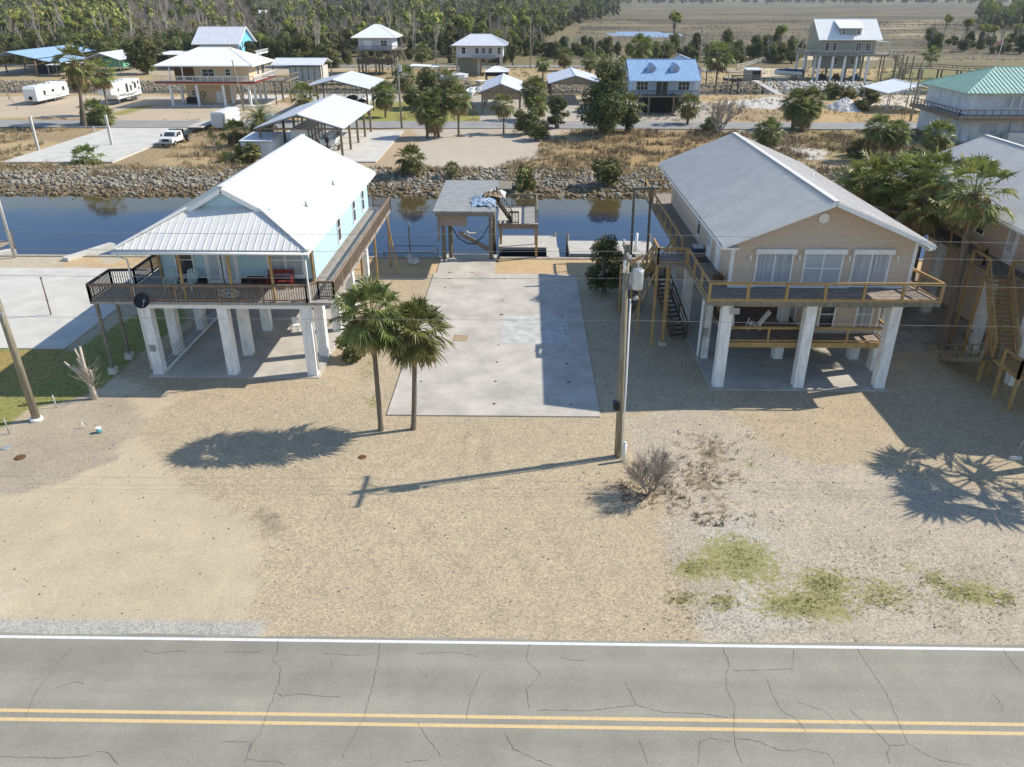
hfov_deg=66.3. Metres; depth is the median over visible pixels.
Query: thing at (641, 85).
window
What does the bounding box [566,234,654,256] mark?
canal dock
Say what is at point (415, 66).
road
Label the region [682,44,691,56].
tree
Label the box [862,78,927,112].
boat shelter
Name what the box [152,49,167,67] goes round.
tree
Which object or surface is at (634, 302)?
air conditioner
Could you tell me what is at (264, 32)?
cedar tree
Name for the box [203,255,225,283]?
door
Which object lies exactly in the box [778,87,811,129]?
palm tree
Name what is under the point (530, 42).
utility pole
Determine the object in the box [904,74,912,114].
utility pole
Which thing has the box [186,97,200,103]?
storage bench
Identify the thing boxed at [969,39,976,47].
tree
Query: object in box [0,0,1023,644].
ground
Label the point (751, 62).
rail fence
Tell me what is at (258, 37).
pine tree
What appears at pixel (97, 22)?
pine tree
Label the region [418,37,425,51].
cedar tree
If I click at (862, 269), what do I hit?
sliding door
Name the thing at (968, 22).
pine tree
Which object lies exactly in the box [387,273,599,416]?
concrete slab
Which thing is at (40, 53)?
open shelter
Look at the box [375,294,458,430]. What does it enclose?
palm tree
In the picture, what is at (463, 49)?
window
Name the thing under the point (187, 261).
window
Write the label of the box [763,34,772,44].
tree
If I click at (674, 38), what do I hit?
tree
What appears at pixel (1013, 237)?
door
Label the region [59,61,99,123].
palm tree
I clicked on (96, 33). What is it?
pine tree
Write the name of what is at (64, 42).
tree
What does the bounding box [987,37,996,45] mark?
tree
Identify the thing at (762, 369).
concrete slab
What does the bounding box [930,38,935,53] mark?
tree
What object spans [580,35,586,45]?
tree
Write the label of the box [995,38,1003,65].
flagpole
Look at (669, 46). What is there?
tree
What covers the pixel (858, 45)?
window
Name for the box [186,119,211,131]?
flatbed trailer
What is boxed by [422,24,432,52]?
pine tree
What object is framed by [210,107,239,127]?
cargo trailer
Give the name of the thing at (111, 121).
palm tree
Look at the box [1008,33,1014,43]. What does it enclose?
tree
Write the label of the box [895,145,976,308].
palm tree
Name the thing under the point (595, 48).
tree
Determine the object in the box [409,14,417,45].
bare tree
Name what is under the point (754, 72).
door
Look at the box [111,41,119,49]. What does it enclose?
tree
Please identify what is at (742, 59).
tree
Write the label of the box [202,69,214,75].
window
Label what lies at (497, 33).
pine tree
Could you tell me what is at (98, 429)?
valve marker
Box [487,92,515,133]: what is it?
palm tree
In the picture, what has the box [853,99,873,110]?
shrub
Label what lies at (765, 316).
lounge chair
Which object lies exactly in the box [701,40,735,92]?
palm tree
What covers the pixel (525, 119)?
tree
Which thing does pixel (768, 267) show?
sliding door
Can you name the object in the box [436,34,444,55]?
cedar tree
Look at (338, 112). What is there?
boat shelter
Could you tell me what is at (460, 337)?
slab filled joint
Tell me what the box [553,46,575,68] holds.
palm tree
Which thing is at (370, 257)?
seawall
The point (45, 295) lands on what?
pipe post
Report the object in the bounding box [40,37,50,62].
tree
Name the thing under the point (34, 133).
concrete post
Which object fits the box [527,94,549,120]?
palm tree
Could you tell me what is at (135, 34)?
tree
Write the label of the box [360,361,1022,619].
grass
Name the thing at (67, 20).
pine tree
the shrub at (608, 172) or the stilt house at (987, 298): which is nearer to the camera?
the stilt house at (987, 298)
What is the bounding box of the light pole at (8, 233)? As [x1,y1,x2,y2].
[0,202,16,257]
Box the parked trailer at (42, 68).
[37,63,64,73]
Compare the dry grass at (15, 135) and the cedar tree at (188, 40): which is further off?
the cedar tree at (188, 40)
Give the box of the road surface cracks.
[4,641,1009,765]
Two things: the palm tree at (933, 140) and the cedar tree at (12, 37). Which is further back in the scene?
the cedar tree at (12, 37)
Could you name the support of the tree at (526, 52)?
on the ground at (236, 468)
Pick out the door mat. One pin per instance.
(703, 260)
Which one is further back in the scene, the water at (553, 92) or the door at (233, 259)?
the water at (553, 92)
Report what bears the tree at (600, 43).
on the ground at (236, 468)
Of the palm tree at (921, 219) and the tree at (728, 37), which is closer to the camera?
the palm tree at (921, 219)
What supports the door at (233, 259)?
in the stilt house at (294, 204)
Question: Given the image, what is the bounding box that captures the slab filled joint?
[452,335,467,340]
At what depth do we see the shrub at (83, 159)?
101.91 m
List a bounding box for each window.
[173,255,196,275]
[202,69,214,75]
[225,69,230,75]
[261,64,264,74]
[266,255,305,275]
[336,218,341,243]
[352,200,356,223]
[360,190,364,211]
[380,40,386,45]
[461,47,465,53]
[497,47,500,54]
[636,81,648,89]
[675,187,678,205]
[678,82,689,89]
[696,215,701,237]
[800,254,844,281]
[817,307,836,326]
[824,43,829,51]
[832,43,837,51]
[850,58,854,64]
[853,307,874,326]
[855,43,861,51]
[864,43,871,51]
[974,226,984,236]
[978,122,999,133]
[1002,95,1012,108]
[1011,96,1021,108]
[1019,122,1023,130]
[1020,96,1023,108]
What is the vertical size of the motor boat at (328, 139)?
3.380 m
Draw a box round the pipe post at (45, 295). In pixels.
[39,277,51,314]
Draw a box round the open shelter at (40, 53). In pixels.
[0,45,99,75]
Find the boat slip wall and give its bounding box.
[0,242,114,261]
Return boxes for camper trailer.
[22,81,68,102]
[97,78,141,103]
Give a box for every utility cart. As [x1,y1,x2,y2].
[818,74,825,80]
[832,74,839,79]
[850,74,859,80]
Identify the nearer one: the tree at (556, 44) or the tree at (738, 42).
the tree at (556, 44)
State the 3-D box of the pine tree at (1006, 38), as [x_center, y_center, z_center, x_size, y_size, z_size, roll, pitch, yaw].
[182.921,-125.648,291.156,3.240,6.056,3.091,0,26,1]
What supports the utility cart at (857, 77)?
on the ground at (236, 468)
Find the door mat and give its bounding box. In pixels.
[696,257,709,262]
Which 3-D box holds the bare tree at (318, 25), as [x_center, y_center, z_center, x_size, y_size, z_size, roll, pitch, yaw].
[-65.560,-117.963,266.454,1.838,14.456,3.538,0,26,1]
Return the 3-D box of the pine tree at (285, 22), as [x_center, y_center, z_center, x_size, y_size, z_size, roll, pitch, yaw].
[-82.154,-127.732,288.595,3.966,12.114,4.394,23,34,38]
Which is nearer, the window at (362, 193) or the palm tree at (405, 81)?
the window at (362, 193)
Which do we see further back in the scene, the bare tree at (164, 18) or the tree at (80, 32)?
the bare tree at (164, 18)
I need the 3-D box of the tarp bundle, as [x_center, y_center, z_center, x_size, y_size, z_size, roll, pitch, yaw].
[-1.903,-15.212,63.557,2.769,0.677,6.133,0,26,1]
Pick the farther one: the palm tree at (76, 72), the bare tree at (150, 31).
the bare tree at (150, 31)
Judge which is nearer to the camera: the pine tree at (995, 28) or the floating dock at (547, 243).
the floating dock at (547, 243)
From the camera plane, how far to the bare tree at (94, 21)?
256.89 m
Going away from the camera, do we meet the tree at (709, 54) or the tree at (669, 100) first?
the tree at (669, 100)
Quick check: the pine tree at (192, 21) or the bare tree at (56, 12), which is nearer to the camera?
the bare tree at (56, 12)
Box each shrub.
[234,142,261,164]
[332,335,366,362]
[515,163,537,191]
[585,233,623,293]
[590,156,622,187]
[616,436,680,495]
[821,83,845,98]
[839,86,857,98]
[846,137,871,157]
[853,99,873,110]
[858,87,880,101]
[898,147,929,154]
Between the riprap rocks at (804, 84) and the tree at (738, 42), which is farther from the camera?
the tree at (738, 42)
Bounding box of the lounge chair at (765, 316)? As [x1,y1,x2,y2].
[746,310,770,330]
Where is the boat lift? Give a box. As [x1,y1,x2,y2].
[731,75,768,92]
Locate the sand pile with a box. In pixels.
[825,97,861,111]
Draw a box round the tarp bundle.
[471,188,505,206]
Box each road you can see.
[0,65,743,72]
[0,120,916,129]
[0,632,1023,766]
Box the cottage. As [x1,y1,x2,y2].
[673,54,705,101]
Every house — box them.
[85,134,399,375]
[153,47,298,105]
[191,26,267,55]
[350,24,406,74]
[451,34,508,75]
[618,132,945,387]
[622,59,700,114]
[794,18,914,81]
[898,135,1023,410]
[909,66,1023,143]
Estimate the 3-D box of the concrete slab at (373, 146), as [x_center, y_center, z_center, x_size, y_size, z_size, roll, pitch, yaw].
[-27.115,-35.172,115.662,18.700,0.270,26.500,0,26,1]
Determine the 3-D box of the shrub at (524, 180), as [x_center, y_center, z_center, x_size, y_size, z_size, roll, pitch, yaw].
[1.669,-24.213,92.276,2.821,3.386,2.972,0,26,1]
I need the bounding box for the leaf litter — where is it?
[10,387,1012,624]
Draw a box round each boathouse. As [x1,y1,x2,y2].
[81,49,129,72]
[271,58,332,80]
[480,73,521,113]
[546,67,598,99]
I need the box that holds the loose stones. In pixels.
[3,382,1022,638]
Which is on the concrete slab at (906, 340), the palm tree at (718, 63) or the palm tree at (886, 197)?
the palm tree at (886, 197)
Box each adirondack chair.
[162,268,178,290]
[179,268,198,290]
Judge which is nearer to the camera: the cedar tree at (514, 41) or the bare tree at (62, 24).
the bare tree at (62, 24)
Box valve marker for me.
[95,426,101,432]
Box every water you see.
[0,89,926,94]
[0,195,927,258]
[606,32,683,36]
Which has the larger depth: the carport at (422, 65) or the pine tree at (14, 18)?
the pine tree at (14, 18)
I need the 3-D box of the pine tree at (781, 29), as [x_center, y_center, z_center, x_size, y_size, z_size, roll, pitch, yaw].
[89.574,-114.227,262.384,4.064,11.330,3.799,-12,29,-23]
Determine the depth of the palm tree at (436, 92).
119.19 m
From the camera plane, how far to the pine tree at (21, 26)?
296.80 m
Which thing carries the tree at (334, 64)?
on the ground at (236, 468)
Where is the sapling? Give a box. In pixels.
[208,125,220,154]
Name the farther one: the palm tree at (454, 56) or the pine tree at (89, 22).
the pine tree at (89, 22)
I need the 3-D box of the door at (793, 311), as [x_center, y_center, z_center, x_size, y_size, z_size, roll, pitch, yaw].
[16.781,-4.841,46.636,0.145,2.130,1.060,0,26,1]
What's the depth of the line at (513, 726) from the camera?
23.87 m
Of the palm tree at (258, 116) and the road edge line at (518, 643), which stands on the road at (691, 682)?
the road edge line at (518, 643)
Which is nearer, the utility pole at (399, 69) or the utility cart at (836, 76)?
the utility pole at (399, 69)
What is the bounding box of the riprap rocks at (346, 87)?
[0,80,925,90]
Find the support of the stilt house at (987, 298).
on the ground at (236, 468)
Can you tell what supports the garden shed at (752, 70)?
on the ground at (236, 468)
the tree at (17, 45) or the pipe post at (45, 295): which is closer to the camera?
the pipe post at (45, 295)
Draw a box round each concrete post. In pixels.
[28,116,39,149]
[104,115,112,144]
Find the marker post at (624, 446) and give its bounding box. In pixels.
[622,441,626,461]
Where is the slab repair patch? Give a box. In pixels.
[501,315,569,342]
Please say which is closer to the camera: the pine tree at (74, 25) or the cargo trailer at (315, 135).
the cargo trailer at (315, 135)
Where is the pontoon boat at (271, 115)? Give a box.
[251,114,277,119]
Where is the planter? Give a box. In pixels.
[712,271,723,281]
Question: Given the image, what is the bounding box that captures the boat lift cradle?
[383,245,437,255]
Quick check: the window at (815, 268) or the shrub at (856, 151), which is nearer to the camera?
the window at (815, 268)
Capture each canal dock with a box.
[0,230,16,251]
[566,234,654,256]
[752,80,783,94]
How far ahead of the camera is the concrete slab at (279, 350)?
48.69 m
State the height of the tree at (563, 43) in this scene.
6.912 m
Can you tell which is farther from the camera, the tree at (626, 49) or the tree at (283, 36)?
the tree at (626, 49)
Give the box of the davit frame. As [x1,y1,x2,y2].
[629,187,654,279]
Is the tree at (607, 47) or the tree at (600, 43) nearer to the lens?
the tree at (607, 47)
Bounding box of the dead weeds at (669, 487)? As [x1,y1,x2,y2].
[587,428,1015,641]
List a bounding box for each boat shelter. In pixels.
[253,94,373,155]
[300,71,383,114]
[433,180,537,258]
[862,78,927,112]
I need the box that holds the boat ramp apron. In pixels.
[437,254,497,273]
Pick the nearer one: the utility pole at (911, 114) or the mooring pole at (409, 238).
the mooring pole at (409, 238)
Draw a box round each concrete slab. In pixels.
[0,268,158,348]
[2,128,190,163]
[148,278,371,378]
[169,95,288,107]
[250,130,403,162]
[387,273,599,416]
[660,280,890,391]
[893,275,999,350]
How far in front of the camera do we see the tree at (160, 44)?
241.73 m
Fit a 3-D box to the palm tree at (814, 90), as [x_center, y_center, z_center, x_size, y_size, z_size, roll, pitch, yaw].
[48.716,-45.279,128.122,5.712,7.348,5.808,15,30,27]
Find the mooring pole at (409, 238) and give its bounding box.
[407,222,410,253]
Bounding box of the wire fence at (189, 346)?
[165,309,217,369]
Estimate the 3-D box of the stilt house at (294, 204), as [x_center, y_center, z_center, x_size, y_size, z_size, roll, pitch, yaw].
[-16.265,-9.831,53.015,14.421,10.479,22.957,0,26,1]
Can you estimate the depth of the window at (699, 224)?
50.75 m
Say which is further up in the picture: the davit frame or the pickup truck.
the pickup truck
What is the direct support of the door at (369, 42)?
in the stilt house at (377, 37)
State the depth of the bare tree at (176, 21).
285.87 m
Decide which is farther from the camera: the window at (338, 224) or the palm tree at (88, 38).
the palm tree at (88, 38)
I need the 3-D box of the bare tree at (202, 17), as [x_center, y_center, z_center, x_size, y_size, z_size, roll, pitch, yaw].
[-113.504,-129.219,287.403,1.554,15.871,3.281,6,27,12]
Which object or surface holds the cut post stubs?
on the concrete slab at (532, 379)
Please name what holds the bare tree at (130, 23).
on the ground at (236, 468)
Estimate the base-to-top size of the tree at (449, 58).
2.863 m
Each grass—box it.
[0,92,969,171]
[0,161,903,178]
[0,308,181,423]
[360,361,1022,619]
[570,18,1022,60]
[662,526,1022,633]
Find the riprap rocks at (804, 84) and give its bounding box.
[764,80,915,91]
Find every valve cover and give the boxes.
[1,445,10,449]
[14,454,25,459]
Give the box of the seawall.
[0,254,922,260]
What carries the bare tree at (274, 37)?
on the ground at (236, 468)
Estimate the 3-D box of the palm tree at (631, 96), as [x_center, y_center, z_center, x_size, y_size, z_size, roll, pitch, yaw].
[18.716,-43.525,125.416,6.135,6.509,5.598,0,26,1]
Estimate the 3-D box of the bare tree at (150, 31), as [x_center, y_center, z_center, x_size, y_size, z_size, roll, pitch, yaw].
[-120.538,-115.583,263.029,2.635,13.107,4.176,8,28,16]
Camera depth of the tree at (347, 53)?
244.57 m
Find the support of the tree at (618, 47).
on the ground at (236, 468)
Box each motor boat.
[319,125,340,149]
[346,95,357,100]
[357,95,371,109]
[438,73,471,81]
[461,86,478,96]
[723,77,742,81]
[774,68,804,79]
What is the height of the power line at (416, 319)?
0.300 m
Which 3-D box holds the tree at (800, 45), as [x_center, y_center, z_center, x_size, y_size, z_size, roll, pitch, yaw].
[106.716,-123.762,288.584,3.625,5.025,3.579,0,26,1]
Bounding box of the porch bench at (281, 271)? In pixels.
[266,269,294,288]
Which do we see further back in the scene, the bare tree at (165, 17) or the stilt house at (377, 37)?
the bare tree at (165, 17)
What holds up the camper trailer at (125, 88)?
on the ground at (236, 468)
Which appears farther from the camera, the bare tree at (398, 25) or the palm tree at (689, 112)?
the bare tree at (398, 25)
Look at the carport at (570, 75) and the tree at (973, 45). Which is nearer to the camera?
the carport at (570, 75)
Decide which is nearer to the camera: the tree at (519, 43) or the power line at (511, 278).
the power line at (511, 278)
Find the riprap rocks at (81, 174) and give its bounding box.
[0,164,901,199]
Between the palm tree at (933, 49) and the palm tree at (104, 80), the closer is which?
the palm tree at (104, 80)
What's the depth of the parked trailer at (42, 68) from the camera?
218.63 m
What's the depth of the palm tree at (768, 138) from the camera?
113.40 m
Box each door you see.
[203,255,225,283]
[216,92,222,102]
[220,255,241,283]
[368,41,371,48]
[656,82,667,93]
[706,229,712,259]
[714,239,720,271]
[752,71,760,80]
[752,254,794,287]
[789,307,797,321]
[848,255,891,288]
[1001,229,1020,265]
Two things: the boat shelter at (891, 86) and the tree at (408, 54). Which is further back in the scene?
the tree at (408, 54)
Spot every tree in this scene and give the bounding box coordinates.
[0,19,8,28]
[0,33,11,62]
[0,41,9,64]
[4,9,12,30]
[4,13,17,31]
[5,30,22,40]
[9,35,17,41]
[9,39,28,64]
[9,40,28,61]
[14,22,25,36]
[21,13,32,31]
[26,0,34,27]
[26,16,38,29]
[27,28,41,47]
[27,39,45,63]
[31,15,47,62]
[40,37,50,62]
[46,16,58,45]
[48,31,62,46]
[49,42,97,126]
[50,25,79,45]
[53,2,60,27]
[57,14,72,27]
[58,11,65,38]
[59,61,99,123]
[61,36,80,61]
[63,346,105,399]
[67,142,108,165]
[68,20,79,32]
[74,32,101,59]
[76,30,88,60]
[77,97,108,124]
[83,18,93,27]
[85,57,117,111]
[89,29,101,57]
[91,12,103,43]
[92,106,117,125]
[93,20,104,32]
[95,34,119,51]
[104,28,116,36]
[107,17,117,29]
[110,33,118,40]
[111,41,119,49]
[118,33,162,73]
[120,1,131,33]
[121,21,134,33]
[128,31,140,37]
[136,19,148,35]
[146,20,152,35]
[151,12,163,33]
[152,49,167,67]
[153,32,160,38]
[154,37,169,56]
[159,0,168,28]
[159,7,167,28]
[167,28,183,39]
[167,37,182,55]
[173,12,178,30]
[182,36,193,49]
[182,42,190,50]
[184,15,192,33]
[185,19,196,29]
[195,9,203,25]
[196,10,206,25]
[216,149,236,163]
[217,117,247,146]
[232,143,240,157]
[237,100,280,132]
[244,41,255,53]
[253,32,263,55]
[256,32,272,54]
[258,35,268,57]
[260,29,268,35]
[267,28,275,58]
[268,37,286,57]
[276,40,284,57]
[277,31,290,51]
[281,19,291,25]
[283,32,311,57]
[285,43,291,52]
[287,81,318,119]
[290,23,300,35]
[305,50,316,57]
[311,41,315,50]
[312,20,318,44]
[313,41,339,67]
[315,16,320,43]
[319,25,327,44]
[323,267,410,431]
[328,57,343,67]
[342,48,352,64]
[356,21,366,27]
[362,51,369,58]
[370,78,397,117]
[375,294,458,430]
[385,6,391,28]
[390,63,417,93]
[393,143,427,175]
[395,17,402,44]
[396,30,403,51]
[400,17,408,42]
[400,34,408,50]
[402,50,412,58]
[402,85,422,109]
[407,90,439,137]
[408,9,414,53]
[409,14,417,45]
[409,19,418,47]
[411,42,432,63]
[415,67,438,104]
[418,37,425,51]
[418,101,449,138]
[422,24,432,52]
[423,84,451,136]
[433,21,439,55]
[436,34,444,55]
[436,67,460,97]
[443,84,473,136]
[443,161,460,176]
[446,48,451,55]
[447,54,453,62]
[450,51,458,67]
[453,15,462,39]
[457,17,469,36]
[462,23,472,35]
[476,21,486,33]
[486,13,494,34]
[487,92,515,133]
[493,29,502,37]
[493,57,499,65]
[499,46,508,62]
[500,14,509,50]
[501,33,511,62]
[505,15,517,29]
[506,30,515,44]
[508,45,516,64]
[512,32,517,49]
[513,107,539,134]
[516,37,523,54]
[519,15,529,38]
[519,74,549,110]
[522,37,531,49]
[523,48,529,56]
[526,119,550,139]
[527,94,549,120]
[528,39,541,54]
[534,57,550,83]
[538,41,543,53]
[544,46,550,56]
[546,95,570,127]
[547,42,554,57]
[551,41,560,54]
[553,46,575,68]
[553,47,561,58]
[560,36,568,52]
[570,42,579,56]
[575,58,629,136]
[576,45,586,56]
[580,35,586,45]
[580,51,600,72]
[585,36,593,46]
[585,48,593,58]
[591,42,598,53]
[596,45,604,56]
[597,53,613,71]
[598,39,603,46]
[601,36,613,52]
[603,43,612,55]
[614,41,621,57]
[614,55,627,71]
[617,104,640,132]
[619,91,646,130]
[623,32,655,80]
[624,43,631,54]
[650,41,660,58]
[658,45,665,58]
[658,51,670,58]
[662,40,674,54]
[665,93,681,113]
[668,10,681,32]
[669,33,680,49]
[672,92,703,123]
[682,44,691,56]
[688,48,699,59]
[690,49,699,60]
[691,32,701,49]
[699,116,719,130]
[700,36,709,61]
[700,96,749,132]
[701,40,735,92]
[703,41,713,52]
[705,45,715,61]
[713,42,726,54]
[722,28,733,46]
[723,33,732,44]
[723,46,738,61]
[729,49,743,62]
[733,39,744,47]
[736,45,745,54]
[738,56,746,62]
[745,44,753,58]
[750,34,762,47]
[751,44,757,58]
[753,114,787,146]
[754,43,763,58]
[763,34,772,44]
[763,38,772,56]
[765,43,777,61]
[766,37,773,61]
[771,53,779,62]
[772,34,781,41]
[774,24,788,44]
[775,44,786,61]
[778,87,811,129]
[783,37,801,62]
[787,96,820,131]
[797,41,806,50]
[799,83,829,129]
[831,157,885,193]
[833,148,909,204]
[860,111,898,153]
[864,175,913,219]
[865,148,950,217]
[880,163,955,239]
[881,117,915,156]
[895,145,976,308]
[917,117,958,153]
[922,45,942,66]
[923,27,933,41]
[927,33,944,53]
[927,151,1021,350]
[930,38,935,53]
[944,14,953,32]
[944,38,953,44]
[952,37,958,45]
[959,38,971,50]
[963,18,974,35]
[965,30,974,48]
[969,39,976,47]
[975,39,987,49]
[977,23,991,39]
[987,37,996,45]
[989,46,997,53]
[990,25,999,46]
[996,44,1005,53]
[1002,36,1010,53]
[1004,43,1013,51]
[1007,26,1023,40]
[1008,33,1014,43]
[1014,34,1023,53]
[1016,23,1023,35]
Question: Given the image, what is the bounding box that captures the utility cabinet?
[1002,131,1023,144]
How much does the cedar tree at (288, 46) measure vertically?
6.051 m
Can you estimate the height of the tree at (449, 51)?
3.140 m
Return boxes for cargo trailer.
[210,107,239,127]
[290,120,325,143]
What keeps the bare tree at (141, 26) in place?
on the ground at (236, 468)
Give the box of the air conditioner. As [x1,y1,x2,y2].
[615,284,637,309]
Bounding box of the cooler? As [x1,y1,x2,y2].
[692,244,703,252]
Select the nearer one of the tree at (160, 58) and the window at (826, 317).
the window at (826, 317)
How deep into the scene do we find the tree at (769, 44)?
253.94 m
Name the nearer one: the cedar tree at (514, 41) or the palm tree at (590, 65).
the palm tree at (590, 65)
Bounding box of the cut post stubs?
[420,272,570,404]
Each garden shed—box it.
[238,132,283,158]
[743,67,761,80]
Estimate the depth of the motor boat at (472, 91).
153.40 m
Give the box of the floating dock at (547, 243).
[498,233,559,256]
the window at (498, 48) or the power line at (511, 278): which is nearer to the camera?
the power line at (511, 278)
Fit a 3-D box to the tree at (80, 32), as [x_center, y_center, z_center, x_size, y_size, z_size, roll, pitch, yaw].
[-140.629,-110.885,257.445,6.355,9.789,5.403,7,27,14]
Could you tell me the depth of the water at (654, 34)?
444.88 m
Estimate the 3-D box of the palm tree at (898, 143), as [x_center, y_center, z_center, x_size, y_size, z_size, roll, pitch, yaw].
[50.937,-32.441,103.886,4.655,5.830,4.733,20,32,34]
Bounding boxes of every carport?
[46,62,83,76]
[156,51,186,69]
[410,64,439,75]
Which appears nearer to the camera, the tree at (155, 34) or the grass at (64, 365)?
the grass at (64, 365)
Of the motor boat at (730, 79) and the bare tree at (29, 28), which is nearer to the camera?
the motor boat at (730, 79)
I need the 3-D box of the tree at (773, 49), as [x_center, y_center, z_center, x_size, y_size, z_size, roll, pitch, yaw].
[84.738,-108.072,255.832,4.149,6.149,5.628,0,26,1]
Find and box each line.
[0,231,1023,243]
[0,248,1023,260]
[0,316,998,326]
[0,635,1023,650]
[0,708,1023,725]
[0,717,1023,734]
[7,275,1022,287]
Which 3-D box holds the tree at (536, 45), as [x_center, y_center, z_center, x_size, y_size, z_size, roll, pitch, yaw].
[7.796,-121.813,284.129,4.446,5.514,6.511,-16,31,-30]
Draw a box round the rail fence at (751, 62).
[736,57,768,68]
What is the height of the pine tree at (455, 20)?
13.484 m
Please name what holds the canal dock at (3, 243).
in the water at (36, 224)
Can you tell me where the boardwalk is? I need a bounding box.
[896,63,989,79]
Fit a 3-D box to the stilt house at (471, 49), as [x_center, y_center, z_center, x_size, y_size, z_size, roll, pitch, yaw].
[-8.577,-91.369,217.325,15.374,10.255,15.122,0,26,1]
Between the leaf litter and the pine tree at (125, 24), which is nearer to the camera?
the leaf litter
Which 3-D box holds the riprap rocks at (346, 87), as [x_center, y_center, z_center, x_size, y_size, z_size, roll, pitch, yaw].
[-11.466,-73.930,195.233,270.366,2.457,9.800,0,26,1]
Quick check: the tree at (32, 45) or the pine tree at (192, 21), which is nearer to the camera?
the tree at (32, 45)
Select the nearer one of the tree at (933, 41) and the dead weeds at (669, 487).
the dead weeds at (669, 487)
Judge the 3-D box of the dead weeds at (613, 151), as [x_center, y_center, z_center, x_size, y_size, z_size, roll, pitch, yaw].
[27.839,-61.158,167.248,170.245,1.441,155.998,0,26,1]
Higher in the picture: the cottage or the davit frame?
the cottage
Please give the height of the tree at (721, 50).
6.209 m
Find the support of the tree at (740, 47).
on the ground at (236, 468)
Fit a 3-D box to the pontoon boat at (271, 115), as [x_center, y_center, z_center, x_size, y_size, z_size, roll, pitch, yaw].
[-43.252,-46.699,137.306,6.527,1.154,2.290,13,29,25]
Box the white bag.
[406,254,419,264]
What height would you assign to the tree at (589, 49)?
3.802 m
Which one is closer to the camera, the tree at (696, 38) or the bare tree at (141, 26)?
the bare tree at (141, 26)
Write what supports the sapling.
on the ground at (236, 468)
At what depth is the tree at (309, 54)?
236.10 m
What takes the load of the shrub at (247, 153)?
on the ground at (236, 468)
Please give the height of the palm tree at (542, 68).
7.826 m
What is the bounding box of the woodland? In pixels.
[0,0,1023,55]
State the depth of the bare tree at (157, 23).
287.56 m
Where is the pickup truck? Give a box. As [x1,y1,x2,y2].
[159,129,191,145]
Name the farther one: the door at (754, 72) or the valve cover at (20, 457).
the door at (754, 72)
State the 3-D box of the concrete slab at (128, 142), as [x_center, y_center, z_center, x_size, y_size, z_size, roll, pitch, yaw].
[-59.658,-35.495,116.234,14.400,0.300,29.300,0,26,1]
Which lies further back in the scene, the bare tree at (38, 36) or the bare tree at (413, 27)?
the bare tree at (413, 27)
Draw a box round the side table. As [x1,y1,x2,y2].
[245,276,264,288]
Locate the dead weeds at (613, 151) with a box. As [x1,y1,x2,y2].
[332,64,962,171]
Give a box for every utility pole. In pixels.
[0,299,43,422]
[232,60,244,110]
[393,57,402,127]
[530,17,530,68]
[613,233,647,457]
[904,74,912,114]
[909,61,923,120]
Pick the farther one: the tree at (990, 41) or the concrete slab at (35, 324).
the tree at (990, 41)
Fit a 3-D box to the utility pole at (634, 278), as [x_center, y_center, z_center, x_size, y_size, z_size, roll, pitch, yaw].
[5.303,-1.325,35.480,1.177,11.206,2.500,0,26,1]
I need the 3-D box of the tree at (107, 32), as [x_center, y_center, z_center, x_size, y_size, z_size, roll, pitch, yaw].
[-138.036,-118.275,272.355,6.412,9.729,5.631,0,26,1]
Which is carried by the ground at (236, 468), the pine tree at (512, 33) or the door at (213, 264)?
the pine tree at (512, 33)
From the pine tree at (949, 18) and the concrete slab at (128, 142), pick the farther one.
the pine tree at (949, 18)
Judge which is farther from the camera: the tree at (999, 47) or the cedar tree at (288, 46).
the tree at (999, 47)
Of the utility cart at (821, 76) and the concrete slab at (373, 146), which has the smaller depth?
the concrete slab at (373, 146)
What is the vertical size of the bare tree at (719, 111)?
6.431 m
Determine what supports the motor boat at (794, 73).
on the ground at (236, 468)
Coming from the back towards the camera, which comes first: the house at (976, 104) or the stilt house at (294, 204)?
the house at (976, 104)
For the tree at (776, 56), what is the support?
on the ground at (236, 468)
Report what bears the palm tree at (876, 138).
on the ground at (236, 468)
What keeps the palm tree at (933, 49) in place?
on the ground at (236, 468)
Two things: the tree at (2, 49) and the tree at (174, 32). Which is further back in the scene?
the tree at (174, 32)
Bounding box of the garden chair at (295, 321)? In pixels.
[290,317,299,331]
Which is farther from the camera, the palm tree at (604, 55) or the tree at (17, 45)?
the tree at (17, 45)
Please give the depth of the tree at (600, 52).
278.71 m
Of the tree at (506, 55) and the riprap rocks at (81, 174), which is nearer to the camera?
the riprap rocks at (81, 174)
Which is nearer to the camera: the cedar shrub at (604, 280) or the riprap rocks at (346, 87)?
the cedar shrub at (604, 280)
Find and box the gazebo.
[484,66,508,79]
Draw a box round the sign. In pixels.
[1008,440,1023,459]
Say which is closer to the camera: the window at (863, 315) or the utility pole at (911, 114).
the window at (863, 315)
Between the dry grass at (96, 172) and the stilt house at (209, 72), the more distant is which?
the stilt house at (209, 72)
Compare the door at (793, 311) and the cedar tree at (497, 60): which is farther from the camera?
the cedar tree at (497, 60)
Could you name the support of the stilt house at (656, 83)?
on the ground at (236, 468)

